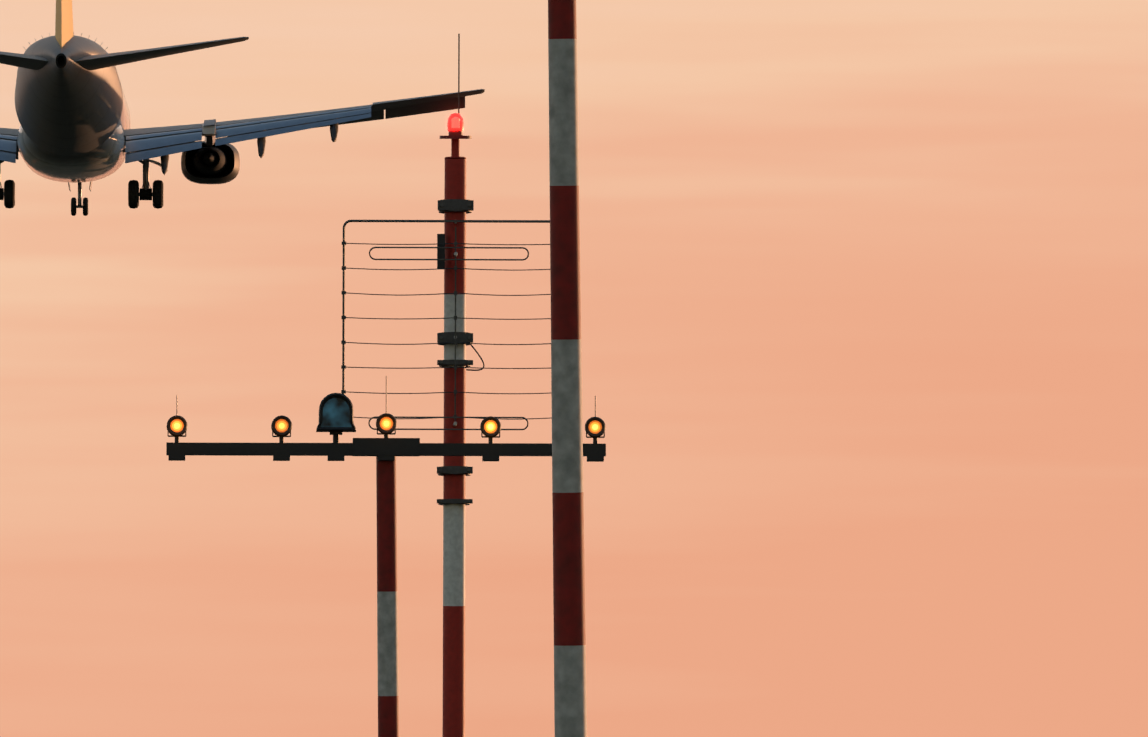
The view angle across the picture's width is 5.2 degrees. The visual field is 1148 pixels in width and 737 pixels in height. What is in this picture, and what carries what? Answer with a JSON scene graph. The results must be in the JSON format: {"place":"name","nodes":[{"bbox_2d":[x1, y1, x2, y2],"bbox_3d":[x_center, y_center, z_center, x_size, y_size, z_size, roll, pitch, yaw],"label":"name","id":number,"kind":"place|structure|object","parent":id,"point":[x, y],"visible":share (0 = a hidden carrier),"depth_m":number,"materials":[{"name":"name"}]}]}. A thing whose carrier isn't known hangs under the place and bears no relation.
{"place":"outdoors","nodes":[
{"label":"outdoors","id":0,"kind":"place"},
{"bbox_2d":[0,0,484,215],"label":"airplane","id":1,"kind":"object","parent":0,"point":[72,110],"visible":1,"depth_m":445.95,"materials":[{"name":"white metal"}]},
{"bbox_2d":[166,376,605,736],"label":"approach mast","id":2,"kind":"object","parent":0,"point":[336,414],"visible":1,"depth_m":121.92,"materials":[{"name":"red"}]},
{"bbox_2d":[341,34,551,736],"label":"antenna mast","id":3,"kind":"object","parent":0,"point":[455,338],"visible":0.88,"depth_m":199.92,"materials":[{"name":"red metal"}]},
{"bbox_2d":[548,0,586,736],"bbox_3d":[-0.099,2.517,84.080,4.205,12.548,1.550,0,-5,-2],"label":"striped pole","id":4,"kind":"object","parent":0,"point":[570,710],"visible":1,"depth_m":83.97,"materials":[{"name":"red metal"}]},
{"bbox_2d":[0,0,1147,736],"label":"sky","id":5,"kind":"structure","parent":0,"point":[863,284],"materials":[{"name":"orange"}]}
]}

